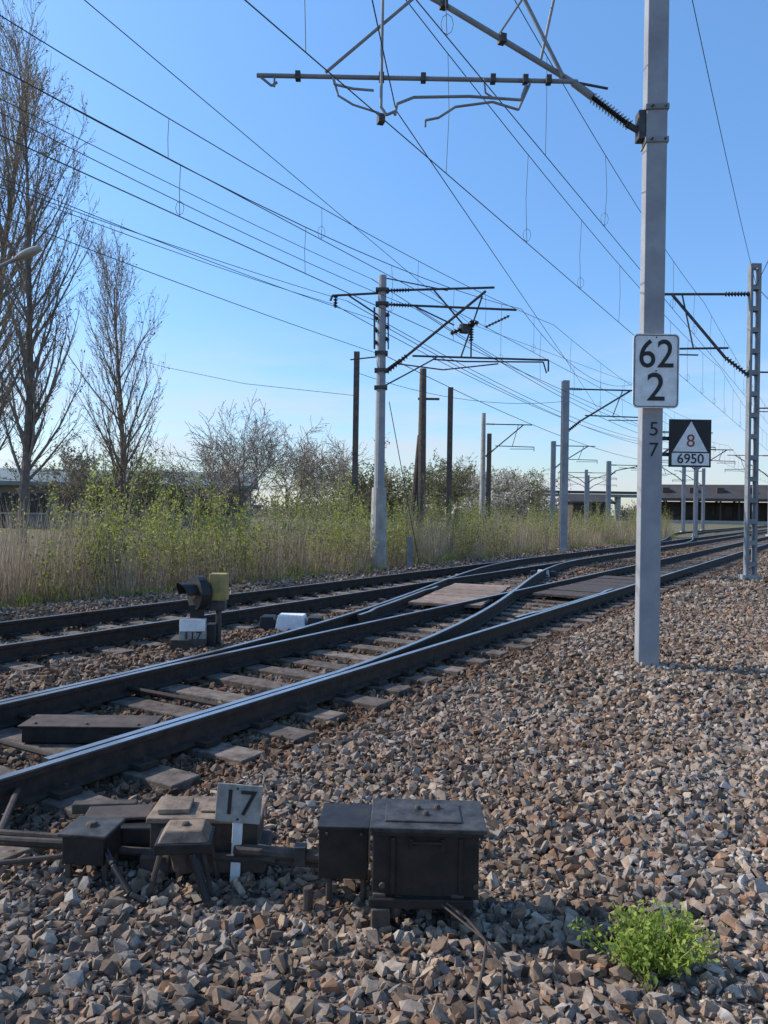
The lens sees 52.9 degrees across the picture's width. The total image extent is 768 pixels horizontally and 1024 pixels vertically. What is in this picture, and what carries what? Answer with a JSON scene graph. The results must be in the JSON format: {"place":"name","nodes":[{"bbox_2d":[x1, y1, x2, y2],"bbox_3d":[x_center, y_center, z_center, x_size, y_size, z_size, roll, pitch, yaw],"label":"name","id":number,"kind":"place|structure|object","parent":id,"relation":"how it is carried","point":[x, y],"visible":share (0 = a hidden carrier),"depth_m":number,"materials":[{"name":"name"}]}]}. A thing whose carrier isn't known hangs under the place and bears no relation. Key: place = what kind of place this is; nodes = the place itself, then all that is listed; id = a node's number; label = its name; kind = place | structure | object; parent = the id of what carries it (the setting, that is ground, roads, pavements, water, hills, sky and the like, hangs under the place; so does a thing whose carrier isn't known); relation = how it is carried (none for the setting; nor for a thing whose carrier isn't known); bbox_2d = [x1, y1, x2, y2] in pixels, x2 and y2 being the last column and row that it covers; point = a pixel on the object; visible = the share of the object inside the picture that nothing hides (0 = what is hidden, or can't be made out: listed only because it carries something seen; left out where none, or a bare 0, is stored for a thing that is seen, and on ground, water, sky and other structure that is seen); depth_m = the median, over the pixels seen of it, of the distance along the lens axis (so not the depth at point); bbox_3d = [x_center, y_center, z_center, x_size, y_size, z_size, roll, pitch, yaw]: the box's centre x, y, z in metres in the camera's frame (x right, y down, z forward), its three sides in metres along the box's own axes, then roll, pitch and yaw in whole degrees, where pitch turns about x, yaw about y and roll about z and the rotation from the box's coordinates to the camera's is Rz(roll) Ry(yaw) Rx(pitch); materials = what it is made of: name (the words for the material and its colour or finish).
{"place":"outdoors","nodes":[
{"label":"outdoors","id":0,"kind":"place"},
{"bbox_2d":[0,510,767,1023],"bbox_3d":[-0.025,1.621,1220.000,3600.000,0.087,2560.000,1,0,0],"label":"ground","id":1,"kind":"structure","parent":0,"point":[224,966],"depth_m":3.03,"materials":[{"name":"gravel"}]},
{"bbox_2d":[0,246,41,267],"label":"street lamp","id":2,"kind":"object","parent":1,"relation":"on","point":[29,252],"visible":1,"depth_m":12.16,"materials":[{"name":"metal"}]},
{"bbox_2d":[0,130,62,439],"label":"poplar tree","id":3,"kind":"object","parent":1,"relation":"on","point":[5,305],"visible":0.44,"depth_m":32.05,"materials":[{"name":"brown plant"}]},
{"bbox_2d":[0,0,68,450],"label":"poplar tree","id":4,"kind":"object","parent":1,"relation":"on","point":[5,98],"visible":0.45,"depth_m":34.28,"materials":[{"name":"brown plant"}]},
{"bbox_2d":[0,12,110,546],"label":"poplar tree","id":5,"kind":"object","parent":1,"relation":"on","point":[28,436],"visible":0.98,"depth_m":30.39,"materials":[{"name":"brown plant"}]},
{"bbox_2d":[0,434,119,532],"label":"bush","id":6,"kind":"object","parent":1,"relation":"on","point":[71,469],"visible":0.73,"depth_m":47.60,"materials":[{"name":"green plant"}]},
{"bbox_2d":[0,816,146,903],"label":"point detector box","id":7,"kind":"object","parent":1,"relation":"on","point":[90,840],"visible":0.94,"depth_m":3.27,"materials":[{"name":"paint"}]},
{"bbox_2d":[49,214,169,535],"bbox_3d":[-13.704,-6.613,38.278,6.003,16.007,5.500,1,0,0],"label":"poplar tree","id":8,"kind":"object","parent":1,"relation":"on","point":[124,460],"visible":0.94,"depth_m":37.97,"materials":[{"name":"brown plant"}]},
{"bbox_2d":[0,485,251,530],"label":"walls","id":9,"kind":"structure","parent":1,"relation":"on","point":[7,488],"depth_m":57.35,"materials":[{"name":"grey concrete"}]},
{"bbox_2d":[0,493,237,527],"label":"windows and door","id":10,"kind":"structure","parent":9,"relation":"attached to","point":[43,500],"depth_m":56.92,"materials":[{"name":"glass"}]},
{"bbox_2d":[0,468,258,489],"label":"roof","id":11,"kind":"structure","parent":9,"relation":"on","point":[3,473],"depth_m":58.30,"materials":[{"name":"grey"}]},
{"bbox_2d":[81,435,204,526],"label":"bush","id":12,"kind":"object","parent":1,"relation":"on","point":[150,494],"visible":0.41,"depth_m":47.96,"materials":[{"name":"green plant"}]},
{"bbox_2d":[72,796,271,872],"bbox_3d":[-1.006,1.441,3.553,0.976,0.247,0.422,1,0,0],"label":"junction cabinet","id":13,"kind":"object","parent":1,"relation":"on","point":[142,825],"visible":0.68,"depth_m":3.44,"materials":[{"name":"metal"}]},
{"bbox_2d":[146,819,220,904],"bbox_3d":[-0.837,1.453,3.236,0.286,0.291,0.263,1,0,0],"label":"cable terminal box","id":14,"kind":"object","parent":1,"relation":"on","point":[183,845],"visible":0.96,"depth_m":3.19,"materials":[{"name":"paint"}]},
{"bbox_2d":[170,573,228,649],"bbox_3d":[-2.183,1.161,9.080,0.628,0.870,0.475,1,0,0],"label":"dwarf signal","id":15,"kind":"object","parent":1,"relation":"on","point":[195,628],"visible":0.98,"depth_m":9.00,"materials":[{"name":"metal"}]},
{"bbox_2d":[136,428,267,535],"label":"bare shrub tree","id":16,"kind":"object","parent":1,"relation":"on","point":[210,475],"visible":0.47,"depth_m":43.01,"materials":[{"name":"brown plant"}]},
{"bbox_2d":[164,389,313,538],"bbox_3d":[-6.752,-2.037,36.576,7.217,7.086,6.906,1,0,0],"label":"blossoming tree","id":17,"kind":"object","parent":1,"relation":"on","point":[253,448],"visible":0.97,"depth_m":36.89,"materials":[{"name":"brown plant"}]},
{"bbox_2d":[215,783,262,882],"bbox_3d":[-0.627,1.389,3.334,0.206,0.444,0.032,1,0,0],"label":"switch number sign","id":18,"kind":"object","parent":1,"relation":"on","point":[238,805],"visible":0.92,"depth_m":3.32,"materials":[{"name":"white metal"}]},
{"bbox_2d":[0,798,486,932],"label":"switch machine","id":19,"kind":"object","parent":1,"relation":"on","point":[426,852],"visible":0.97,"depth_m":2.98,"materials":[{"name":"black metal"}]},
{"bbox_2d":[259,613,323,630],"bbox_3d":[-1.274,1.525,10.700,0.878,0.220,0.305,1,0,3],"label":"fouling point marker","id":20,"kind":"object","parent":1,"relation":"on","point":[281,621],"visible":0.75,"depth_m":10.57,"materials":[{"name":"white paint"}]},
{"bbox_2d":[239,409,367,537],"bbox_3d":[-4.354,-2.005,40.327,6.887,7.078,7.779,1,0,0],"label":"blossoming tree","id":21,"kind":"object","parent":1,"relation":"on","point":[309,470],"visible":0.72,"depth_m":39.47,"materials":[{"name":"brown plant"}]},
{"bbox_2d":[0,535,633,606],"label":"dry grass","id":22,"kind":"structure","parent":1,"relation":"on","point":[265,575],"depth_m":17.71,"materials":[{"name":"beige plant"}]},
{"bbox_2d":[0,438,672,599],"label":"green saplings","id":23,"kind":"object","parent":1,"relation":"on","point":[209,529],"visible":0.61,"depth_m":18.29,"materials":[{"name":"green plant"}]},
{"bbox_2d":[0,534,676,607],"bbox_3d":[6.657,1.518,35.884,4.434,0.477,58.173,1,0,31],"label":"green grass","id":24,"kind":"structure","parent":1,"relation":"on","point":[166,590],"depth_m":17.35,"materials":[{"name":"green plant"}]},
{"bbox_2d":[0,495,678,605],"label":"dry reeds","id":25,"kind":"object","parent":1,"relation":"on","point":[8,572],"visible":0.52,"depth_m":17.07,"materials":[{"name":"plant"}]},
{"bbox_2d":[283,425,402,537],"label":"bare shrub tree","id":26,"kind":"object","parent":1,"relation":"on","point":[345,466],"visible":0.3,"depth_m":45.61,"materials":[{"name":"brown plant"}]},
{"bbox_2d":[351,351,359,544],"bbox_3d":[-1.114,-2.278,30.000,0.352,7.880,0.352,1,0,0],"label":"catenary mast","id":27,"kind":"object","parent":1,"relation":"on","point":[355,421],"visible":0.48,"depth_m":29.89,"materials":[{"name":"metal"}]},
{"bbox_2d":[315,455,416,520],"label":"bush","id":28,"kind":"object","parent":1,"relation":"on","point":[362,485],"visible":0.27,"depth_m":48.87,"materials":[{"name":"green plant"}]},
{"bbox_2d":[0,529,766,671],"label":"railway track","id":29,"kind":"structure","parent":1,"relation":"on","point":[101,639],"depth_m":11.95,"materials":[{"name":"metal"}]},
{"bbox_2d":[0,536,767,866],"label":"railway track","id":30,"kind":"structure","parent":1,"relation":"on","point":[52,784],"depth_m":6.87,"materials":[{"name":"metal"}]},
{"bbox_2d":[18,714,162,742],"bbox_3d":[-2.024,1.501,5.360,0.906,0.134,0.318,1,0,0],"label":"point lock cover","id":31,"kind":"object","parent":30,"relation":"on","point":[44,728],"visible":0.91,"depth_m":5.23,"materials":[{"name":"metal"}]},
{"bbox_2d":[0,556,613,838],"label":"railway turnout","id":32,"kind":"object","parent":30,"relation":"on","point":[466,626],"visible":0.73,"depth_m":8.98,"materials":[{"name":"metal"}]},
{"bbox_2d":[409,583,510,607],"bbox_3d":[1.542,1.534,14.447,1.230,0.058,3.782,1,0,17],"label":"boardwalk crossing","id":33,"kind":"object","parent":30,"relation":"on","point":[455,593],"visible":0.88,"depth_m":14.07,"materials":[{"name":"brown wood"}]},
{"bbox_2d":[533,575,635,597],"bbox_3d":[4.649,1.589,16.675,1.120,0.051,5.173,1,0,31],"label":"crossing plate","id":34,"kind":"object","parent":30,"relation":"on","point":[587,588],"visible":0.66,"depth_m":16.04,"materials":[{"name":"metal"}]},
{"bbox_2d":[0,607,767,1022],"bbox_3d":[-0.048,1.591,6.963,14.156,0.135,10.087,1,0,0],"label":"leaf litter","id":35,"kind":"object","parent":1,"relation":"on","point":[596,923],"visible":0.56,"depth_m":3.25,"materials":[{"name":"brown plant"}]},
{"bbox_2d":[345,434,459,528],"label":"bush","id":36,"kind":"object","parent":1,"relation":"on","point":[432,481],"visible":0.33,"depth_m":51.66,"materials":[{"name":"green plant"}]},
{"bbox_2d":[416,368,426,534],"bbox_3d":[1.759,-2.483,36.000,0.640,8.380,0.640,1,0,0],"label":"catenary mast","id":37,"kind":"object","parent":1,"relation":"on","point":[421,498],"visible":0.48,"depth_m":35.84,"materials":[{"name":"concrete"}]},
{"bbox_2d":[409,398,458,533],"bbox_3d":[2.611,-1.830,37.990,1.340,6.959,4.938,1,0,21],"label":"mast bracing","id":38,"kind":"object","parent":1,"relation":"on","point":[414,486],"visible":0.54,"depth_m":35.92,"materials":[{"name":"metal"}]},
{"bbox_2d":[329,274,548,567],"bbox_3d":[1.562,-2.601,22.345,6.408,8.450,0.610,1,0,0],"label":"catenary mast","id":39,"kind":"object","parent":1,"relation":"on","point":[378,506],"visible":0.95,"depth_m":22.32,"materials":[{"name":"metal"}]},
{"bbox_2d":[400,448,479,524],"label":"bush","id":40,"kind":"object","parent":1,"relation":"on","point":[457,476],"visible":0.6,"depth_m":56.38,"materials":[{"name":"green plant"}]},
{"bbox_2d":[251,493,636,523],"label":"distant trees","id":41,"kind":"object","parent":1,"relation":"on","point":[624,513],"visible":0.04,"depth_m":160.56,"materials":[{"name":"green plant"}]},
{"bbox_2d":[446,387,452,535],"bbox_3d":[3.387,-2.357,40.000,0.416,8.180,0.416,1,0,0],"label":"catenary mast","id":42,"kind":"object","parent":1,"relation":"on","point":[449,446],"visible":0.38,"depth_m":39.87,"materials":[{"name":"metal"}]},
{"bbox_2d":[427,461,494,518],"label":"bush","id":43,"kind":"object","parent":1,"relation":"on","point":[493,476],"visible":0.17,"depth_m":64.78,"materials":[{"name":"green plant"}]},
{"bbox_2d":[257,0,671,669],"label":"catenary mast","id":44,"kind":"object","parent":1,"relation":"on","point":[649,126],"visible":0.93,"depth_m":8.21,"materials":[{"name":"metal"}]},
{"bbox_2d":[0,0,767,458],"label":"feeder wires","id":45,"kind":"object","parent":44,"relation":"attached to","point":[346,220],"visible":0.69,"depth_m":14.16,"materials":[{"name":"black metal"}]},
{"bbox_2d":[650,422,657,455],"bbox_3d":[2.867,-0.773,8.196,0.093,0.365,0.002,1,0,6],"label":"mast number","id":46,"kind":"object","parent":44,"relation":"attached to","point":[655,433],"visible":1,"depth_m":8.20,"materials":[{"name":"black paint"}]},
{"bbox_2d":[632,334,679,407],"bbox_3d":[2.864,-1.485,8.156,0.485,0.780,0.064,1,0,0],"label":"hectometre sign","id":47,"kind":"object","parent":44,"relation":"attached to","point":[655,382],"visible":1,"depth_m":8.13,"materials":[{"name":"white metal"}]},
{"bbox_2d":[662,419,711,467],"bbox_3d":[3.199,-0.735,8.266,0.585,0.510,0.057,1,0,0],"label":"gradient sign","id":48,"kind":"object","parent":44,"relation":"attached to","point":[689,440],"visible":1,"depth_m":8.24,"materials":[{"name":"metal"}]},
{"bbox_2d":[441,902,503,1023],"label":"ground cable","id":49,"kind":"object","parent":1,"relation":"on","point":[475,930],"visible":1,"depth_m":2.67,"materials":[{"name":"rubber"}]},
{"bbox_2d":[486,433,491,532],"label":"catenary mast","id":50,"kind":"object","parent":1,"relation":"on","point":[488,470],"visible":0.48,"depth_m":55.85,"materials":[{"name":"metal"}]},
{"bbox_2d":[441,451,536,525],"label":"bush","id":51,"kind":"object","parent":1,"relation":"on","point":[500,495],"visible":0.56,"depth_m":62.11,"materials":[{"name":"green plant"}]},
{"bbox_2d":[464,466,531,528],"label":"bush","id":52,"kind":"object","parent":1,"relation":"on","point":[501,491],"visible":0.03,"depth_m":78.07,"materials":[{"name":"green plant"}]},
{"bbox_2d":[479,413,533,530],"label":"catenary mast","id":53,"kind":"object","parent":1,"relation":"on","point":[483,455],"visible":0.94,"depth_m":49.87,"materials":[{"name":"metal"}]},
{"bbox_2d":[491,467,549,521],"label":"bush","id":54,"kind":"object","parent":1,"relation":"on","point":[541,485],"visible":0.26,"depth_m":83.77,"materials":[{"name":"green plant"}]},
{"bbox_2d":[494,479,549,524],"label":"bush","id":55,"kind":"object","parent":1,"relation":"on","point":[544,492],"visible":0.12,"depth_m":99.66,"materials":[{"name":"green plant"}]},
{"bbox_2d":[485,466,570,529],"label":"bush","id":56,"kind":"object","parent":1,"relation":"on","point":[544,501],"visible":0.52,"depth_m":69.49,"materials":[{"name":"brown plant"}]},
{"bbox_2d":[530,570,555,576],"bbox_3d":[4.225,1.624,20.500,0.678,0.170,0.235,1,0,11],"label":"fouling point marker","id":57,"kind":"object","parent":1,"relation":"on","point":[552,573],"visible":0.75,"depth_m":20.37,"materials":[{"name":"white paint"}]},
{"bbox_2d":[550,441,596,524],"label":"catenary mast","id":58,"kind":"object","parent":1,"relation":"on","point":[554,466],"visible":0.69,"depth_m":60.83,"materials":[{"name":"metal"}]},
{"bbox_2d":[558,502,605,524],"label":"walls","id":59,"kind":"structure","parent":1,"relation":"on","point":[572,507],"depth_m":115.61,"materials":[{"name":"grey concrete"}]},
{"bbox_2d":[555,494,615,503],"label":"roof","id":60,"kind":"structure","parent":59,"relation":"on","point":[578,498],"depth_m":116.09,"materials":[{"name":"grey metal"}]},
{"bbox_2d":[575,507,605,523],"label":"windows and door","id":61,"kind":"structure","parent":59,"relation":"attached to","point":[580,510],"depth_m":115.21,"materials":[{"name":"glass"}]},
{"bbox_2d":[558,470,605,523],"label":"catenary mast","id":62,"kind":"object","parent":1,"relation":"on","point":[586,472],"visible":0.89,"depth_m":89.85,"materials":[{"name":"metal"}]},
{"bbox_2d":[534,490,636,520],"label":"road overpass","id":63,"kind":"object","parent":1,"relation":"on","point":[617,495],"visible":0.13,"depth_m":232.50,"materials":[{"name":"concrete"}]},
{"bbox_2d":[569,475,605,518],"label":"catenary mast","id":64,"kind":"object","parent":1,"relation":"on","point":[589,477],"visible":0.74,"depth_m":109.83,"materials":[{"name":"metal"}]},
{"bbox_2d":[556,380,637,551],"bbox_3d":[9.713,-1.958,34.074,4.064,7.580,0.499,1,0,-2],"label":"catenary mast","id":65,"kind":"object","parent":1,"relation":"on","point":[564,461],"visible":0.92,"depth_m":33.85,"materials":[{"name":"metal"}]},
{"bbox_2d":[606,461,636,522],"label":"catenary mast","id":66,"kind":"object","parent":1,"relation":"on","point":[608,482],"visible":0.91,"depth_m":70.82,"materials":[{"name":"metal"}]},
{"bbox_2d":[568,898,719,990],"bbox_3d":[0.917,1.493,2.719,0.531,0.247,0.392,1,0,0],"label":"weed plant","id":67,"kind":"object","parent":1,"relation":"on","point":[645,948],"visible":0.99,"depth_m":2.69,"materials":[{"name":"green plant"}]},
{"bbox_2d":[662,465,685,531],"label":"catenary mast","id":68,"kind":"object","parent":1,"relation":"on","point":[683,480],"visible":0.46,"depth_m":79.85,"materials":[{"name":"metal"}]},
{"bbox_2d":[672,468,705,529],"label":"catenary mast","id":69,"kind":"object","parent":1,"relation":"on","point":[703,502],"visible":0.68,"depth_m":91.85,"materials":[{"name":"metal"}]},
{"bbox_2d":[663,431,715,451],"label":"catenary mast","id":70,"kind":"object","parent":1,"relation":"on","point":[666,450],"visible":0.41,"depth_m":48.09,"materials":[{"name":"metal"}]},
{"bbox_2d":[0,0,767,481],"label":"overhead line wires","id":71,"kind":"object","parent":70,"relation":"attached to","point":[526,240],"visible":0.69,"depth_m":11.95,"materials":[{"name":"black metal"}]},
{"bbox_2d":[662,448,734,537],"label":"catenary mast","id":72,"kind":"object","parent":1,"relation":"on","point":[695,508],"visible":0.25,"depth_m":59.87,"materials":[{"name":"metal"}]},
{"bbox_2d":[665,263,761,579],"bbox_3d":[8.322,-2.310,20.032,2.875,8.240,0.443,1,0,2],"label":"catenary mast","id":73,"kind":"object","parent":1,"relation":"on","point":[749,373],"visible":0.96,"depth_m":19.94,"materials":[{"name":"metal"}]},
{"bbox_2d":[661,484,767,524],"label":"station platform canopy","id":74,"kind":"object","parent":1,"relation":"on","point":[726,506],"visible":0.56,"depth_m":184.65,"materials":[{"name":"concrete"}]},
{"bbox_2d":[661,525,767,548],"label":"railway track","id":75,"kind":"structure","parent":1,"relation":"on","point":[708,531],"depth_m":82.08,"materials":[{"name":"metal"}]},
{"bbox_2d":[725,455,767,535],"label":"catenary mast","id":76,"kind":"object","parent":1,"relation":"on","point":[751,469],"visible":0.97,"depth_m":70.22,"materials":[{"name":"metal"}]},
{"bbox_2d":[753,371,767,411],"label":"catenary mast","id":77,"kind":"object","parent":1,"relation":"on","point":[763,407],"visible":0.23,"depth_m":30.82,"materials":[{"name":"metal"}]},
{"bbox_2d":[0,0,767,515],"label":"sky","id":78,"kind":"structure","parent":0,"point":[365,170],"materials":[{"name":"blue"}]}
]}

